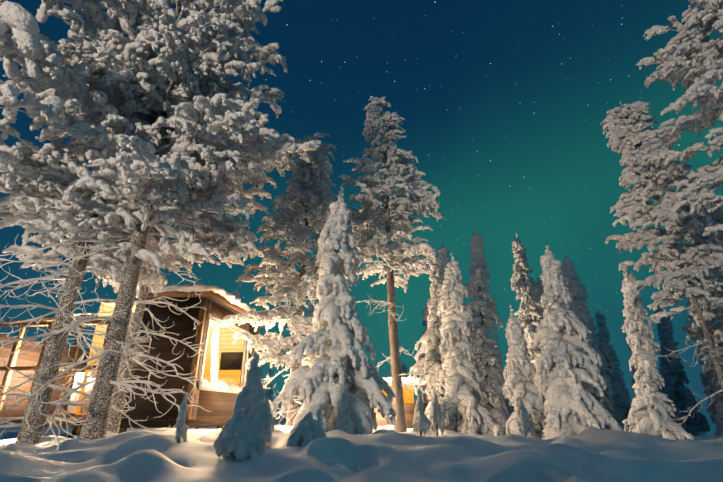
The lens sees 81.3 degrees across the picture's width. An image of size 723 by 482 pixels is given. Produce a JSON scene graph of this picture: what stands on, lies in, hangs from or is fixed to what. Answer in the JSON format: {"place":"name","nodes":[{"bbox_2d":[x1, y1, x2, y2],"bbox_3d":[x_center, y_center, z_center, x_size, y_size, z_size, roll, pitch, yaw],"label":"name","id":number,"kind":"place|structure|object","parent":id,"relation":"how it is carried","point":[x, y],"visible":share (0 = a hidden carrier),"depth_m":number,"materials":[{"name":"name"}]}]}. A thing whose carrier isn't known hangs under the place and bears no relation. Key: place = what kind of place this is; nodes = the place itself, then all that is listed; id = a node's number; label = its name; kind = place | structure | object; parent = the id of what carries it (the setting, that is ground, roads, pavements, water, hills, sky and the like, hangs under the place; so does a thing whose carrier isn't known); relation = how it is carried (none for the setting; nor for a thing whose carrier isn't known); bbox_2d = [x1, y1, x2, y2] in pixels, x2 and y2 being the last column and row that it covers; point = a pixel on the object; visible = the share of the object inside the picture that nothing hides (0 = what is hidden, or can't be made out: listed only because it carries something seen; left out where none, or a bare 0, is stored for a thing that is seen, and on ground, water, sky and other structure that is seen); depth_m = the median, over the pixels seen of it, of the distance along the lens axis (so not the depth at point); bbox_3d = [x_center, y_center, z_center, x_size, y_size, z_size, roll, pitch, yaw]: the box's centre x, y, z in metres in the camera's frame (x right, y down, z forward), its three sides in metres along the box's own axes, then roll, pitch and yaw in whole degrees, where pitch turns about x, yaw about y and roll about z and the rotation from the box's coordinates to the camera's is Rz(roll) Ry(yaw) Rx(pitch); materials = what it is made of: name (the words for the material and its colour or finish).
{"place":"outdoors","nodes":[
{"label":"outdoors","id":0,"kind":"place"},
{"bbox_2d":[74,283,258,391],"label":"snow","id":1,"kind":"structure","parent":0,"point":[231,299],"depth_m":12.32,"materials":[{"name":"white snow"}]},
{"bbox_2d":[0,411,722,481],"bbox_3d":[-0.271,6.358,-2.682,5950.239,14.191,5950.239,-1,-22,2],"label":"snow ground","id":2,"kind":"structure","parent":0,"point":[392,454],"depth_m":5.19,"materials":[{"name":"white snow"}]},
{"bbox_2d":[0,0,81,78],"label":"pine tree","id":3,"kind":"object","parent":2,"relation":"on","point":[21,22],"visible":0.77,"depth_m":6.91,"materials":[{"name":"white plant"}]},
{"bbox_2d":[0,7,257,443],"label":"pine tree","id":4,"kind":"object","parent":2,"relation":"on","point":[65,80],"visible":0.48,"depth_m":8.28,"materials":[{"name":"white plant"}]},
{"bbox_2d":[0,290,265,434],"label":"cabin","id":5,"kind":"object","parent":2,"relation":"on","point":[227,357],"visible":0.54,"depth_m":12.19,"materials":[{"name":"brown wood"}]},
{"bbox_2d":[0,0,295,433],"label":"pine tree","id":6,"kind":"object","parent":2,"relation":"on","point":[154,101],"visible":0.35,"depth_m":9.40,"materials":[{"name":"white plant"}]},
{"bbox_2d":[0,0,320,450],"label":"pine tree","id":7,"kind":"object","parent":2,"relation":"on","point":[151,181],"visible":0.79,"depth_m":8.39,"materials":[{"name":"white plant"}]},
{"bbox_2d":[174,392,188,442],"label":"tree sapling","id":8,"kind":"object","parent":2,"relation":"on","point":[181,427],"visible":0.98,"depth_m":6.37,"materials":[{"name":"white wood"}]},
{"bbox_2d":[232,287,239,297],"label":"tree","id":9,"kind":"object","parent":2,"relation":"on","point":[236,293],"depth_m":38.41,"materials":[{"name":"grey wood"}]},
{"bbox_2d":[213,408,265,459],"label":"tree sapling","id":10,"kind":"object","parent":2,"relation":"on","point":[240,437],"visible":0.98,"depth_m":4.75,"materials":[{"name":"white wood"}]},
{"bbox_2d":[227,351,274,447],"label":"tree sapling","id":11,"kind":"object","parent":2,"relation":"on","point":[252,399],"visible":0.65,"depth_m":6.15,"materials":[{"name":"white wood"}]},
{"bbox_2d":[264,367,273,402],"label":"tree","id":12,"kind":"object","parent":2,"relation":"on","point":[269,385],"visible":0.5,"depth_m":72.73,"materials":[{"name":"grey wood"}]},
{"bbox_2d":[221,132,357,428],"bbox_3d":[-2.036,1.048,13.719,4.231,10.676,3.838,-19,-29,38],"label":"spruce tree","id":13,"kind":"object","parent":2,"relation":"on","point":[305,204],"visible":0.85,"depth_m":13.27,"materials":[{"name":"white wood"}]},
{"bbox_2d":[286,299,316,416],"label":"tree","id":14,"kind":"object","parent":2,"relation":"on","point":[310,310],"visible":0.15,"depth_m":39.72,"materials":[{"name":"white wood"}]},
{"bbox_2d":[287,411,326,446],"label":"tree sapling","id":15,"kind":"object","parent":2,"relation":"on","point":[306,430],"visible":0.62,"depth_m":5.91,"materials":[{"name":"white wood"}]},
{"bbox_2d":[269,186,395,434],"bbox_3d":[-0.528,1.833,10.321,2.968,7.269,2.545,13,-26,-30],"label":"spruce tree","id":16,"kind":"object","parent":2,"relation":"on","point":[340,382],"visible":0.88,"depth_m":9.60,"materials":[{"name":"white wood"}]},
{"bbox_2d":[338,96,462,431],"bbox_3d":[1.051,0.079,16.157,4.559,13.914,4.394,-1,-22,2],"label":"pine tree","id":17,"kind":"object","parent":2,"relation":"on","point":[381,131],"visible":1,"depth_m":15.92,"materials":[{"name":"white plant"}]},
{"bbox_2d":[374,386,427,428],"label":"cabin wall","id":18,"kind":"structure","parent":2,"relation":"on","point":[409,406],"depth_m":19.56,"materials":[{"name":"brown wood"}]},
{"bbox_2d":[401,362,407,377],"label":"tree","id":19,"kind":"object","parent":2,"relation":"on","point":[403,368],"visible":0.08,"depth_m":45.10,"materials":[{"name":"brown wood"}]},
{"bbox_2d":[412,394,430,436],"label":"tree sapling","id":20,"kind":"object","parent":2,"relation":"on","point":[421,423],"visible":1,"depth_m":10.68,"materials":[{"name":"white wood"}]},
{"bbox_2d":[419,302,432,402],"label":"tree","id":21,"kind":"object","parent":2,"relation":"on","point":[425,313],"visible":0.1,"depth_m":27.23,"materials":[{"name":"white wood"}]},
{"bbox_2d":[409,248,447,417],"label":"spruce tree","id":22,"kind":"object","parent":2,"relation":"on","point":[432,360],"visible":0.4,"depth_m":16.95,"materials":[{"name":"white wood"}]},
{"bbox_2d":[428,389,445,435],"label":"tree sapling","id":23,"kind":"object","parent":2,"relation":"on","point":[436,416],"visible":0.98,"depth_m":11.16,"materials":[{"name":"white wood"}]},
{"bbox_2d":[436,243,449,340],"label":"tree","id":24,"kind":"object","parent":2,"relation":"on","point":[442,252],"visible":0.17,"depth_m":26.68,"materials":[{"name":"white wood"}]},
{"bbox_2d":[424,253,503,435],"bbox_3d":[3.566,3.865,15.146,2.802,7.386,2.360,-19,-29,39],"label":"spruce tree","id":25,"kind":"object","parent":2,"relation":"on","point":[465,410],"visible":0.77,"depth_m":14.69,"materials":[{"name":"white wood"}]},
{"bbox_2d":[470,328,478,379],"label":"tree","id":26,"kind":"object","parent":2,"relation":"on","point":[476,368],"visible":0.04,"depth_m":38.15,"materials":[{"name":"grey wood"}]},
{"bbox_2d":[464,230,509,433],"bbox_3d":[7.066,5.925,24.843,3.372,14.549,2.898,-1,-22,2],"label":"tree","id":27,"kind":"object","parent":2,"relation":"on","point":[487,357],"visible":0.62,"depth_m":24.69,"materials":[{"name":"white wood"}]},
{"bbox_2d":[497,360,511,415],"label":"tree","id":28,"kind":"object","parent":2,"relation":"on","point":[506,403],"visible":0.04,"depth_m":36.83,"materials":[{"name":"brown wood"}]},
{"bbox_2d":[508,401,513,412],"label":"tree","id":29,"kind":"object","parent":2,"relation":"on","point":[511,408],"visible":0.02,"depth_m":57.70,"materials":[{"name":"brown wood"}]},
{"bbox_2d":[501,305,546,438],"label":"spruce tree","id":30,"kind":"object","parent":2,"relation":"on","point":[519,371],"visible":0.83,"depth_m":13.13,"materials":[{"name":"white wood"}]},
{"bbox_2d":[515,398,535,436],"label":"tree sapling","id":31,"kind":"object","parent":2,"relation":"on","point":[525,424],"visible":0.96,"depth_m":11.02,"materials":[{"name":"white wood"}]},
{"bbox_2d":[510,233,555,432],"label":"spruce tree","id":32,"kind":"object","parent":2,"relation":"on","point":[521,280],"visible":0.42,"depth_m":20.38,"materials":[{"name":"white wood"}]},
{"bbox_2d":[535,277,543,296],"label":"tree","id":33,"kind":"object","parent":2,"relation":"on","point":[541,286],"visible":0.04,"depth_m":30.84,"materials":[{"name":"grey wood"}]},
{"bbox_2d":[532,245,624,438],"bbox_3d":[5.962,3.343,12.607,2.143,6.858,2.023,9,-24,-21],"label":"spruce tree","id":34,"kind":"object","parent":2,"relation":"on","point":[572,405],"visible":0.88,"depth_m":12.08,"materials":[{"name":"white wood"}]},
{"bbox_2d":[564,262,613,429],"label":"tree","id":35,"kind":"object","parent":2,"relation":"on","point":[578,306],"visible":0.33,"depth_m":26.14,"materials":[{"name":"white wood"}]},
{"bbox_2d":[561,253,628,431],"bbox_3d":[15.050,7.519,27.732,2.786,14.617,3.094,-17,-27,35],"label":"tree","id":36,"kind":"object","parent":2,"relation":"on","point":[619,416],"visible":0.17,"depth_m":27.00,"materials":[{"name":"grey wood"}]},
{"bbox_2d":[594,309,631,431],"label":"tree","id":37,"kind":"object","parent":2,"relation":"on","point":[608,352],"visible":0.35,"depth_m":35.94,"materials":[{"name":"grey wood"}]},
{"bbox_2d":[614,359,630,401],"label":"tree","id":38,"kind":"object","parent":2,"relation":"on","point":[624,388],"visible":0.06,"depth_m":42.79,"materials":[{"name":"grey wood"}]},
{"bbox_2d":[631,351,637,395],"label":"tree","id":39,"kind":"object","parent":2,"relation":"on","point":[633,381],"visible":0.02,"depth_m":30.93,"materials":[{"name":"grey wood"}]},
{"bbox_2d":[627,335,674,420],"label":"tree","id":40,"kind":"object","parent":2,"relation":"on","point":[629,347],"depth_m":26.26,"materials":[{"name":"grey wood"}]},
{"bbox_2d":[621,269,693,439],"bbox_3d":[10.558,4.451,16.126,1.902,7.297,1.894,-7,-23,16],"label":"spruce tree","id":41,"kind":"object","parent":2,"relation":"on","point":[650,409],"visible":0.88,"depth_m":15.65,"materials":[{"name":"white wood"}]},
{"bbox_2d":[600,101,722,430],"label":"pine tree","id":42,"kind":"object","parent":2,"relation":"on","point":[627,124],"visible":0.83,"depth_m":14.59,"materials":[{"name":"white plant"}]},
{"bbox_2d":[659,364,667,403],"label":"tree","id":43,"kind":"object","parent":2,"relation":"on","point":[660,369],"depth_m":36.05,"materials":[{"name":"grey wood"}]},
{"bbox_2d":[633,0,722,235],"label":"pine tree","id":44,"kind":"object","parent":2,"relation":"on","point":[700,75],"visible":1,"depth_m":11.84,"materials":[{"name":"white plant"}]},
{"bbox_2d":[654,306,709,435],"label":"tree","id":45,"kind":"object","parent":2,"relation":"on","point":[678,392],"visible":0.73,"depth_m":27.46,"materials":[{"name":"green wood"}]},
{"bbox_2d":[679,242,722,426],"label":"tree","id":46,"kind":"object","parent":2,"relation":"on","point":[710,386],"visible":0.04,"depth_m":25.22,"materials":[{"name":"grey wood"}]},
{"bbox_2d":[680,204,722,419],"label":"pine tree","id":47,"kind":"object","parent":2,"relation":"on","point":[694,330],"visible":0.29,"depth_m":15.59,"materials":[{"name":"white plant"}]},
{"bbox_2d":[697,430,706,435],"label":"tree","id":48,"kind":"object","parent":2,"relation":"on","point":[700,433],"visible":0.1,"depth_m":59.55,"materials":[{"name":"grey wood"}]},
{"bbox_2d":[687,266,722,435],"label":"tree","id":49,"kind":"object","parent":2,"relation":"on","point":[719,401],"visible":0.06,"depth_m":22.67,"materials":[{"name":"grey wood"}]},
{"bbox_2d":[693,321,717,423],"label":"tree","id":50,"kind":"object","parent":2,"relation":"on","point":[705,381],"visible":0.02,"depth_m":24.89,"materials":[{"name":"grey wood"}]},
{"bbox_2d":[0,0,722,413],"label":"sky","id":51,"kind":"structure","parent":0,"point":[503,104],"materials":[{"name":"teal"}]},
{"bbox_2d":[383,376,426,386],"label":"snow","id":52,"kind":"structure","parent":0,"point":[407,381],"depth_m":20.41,"materials":[{"name":"white snow"}]}
]}

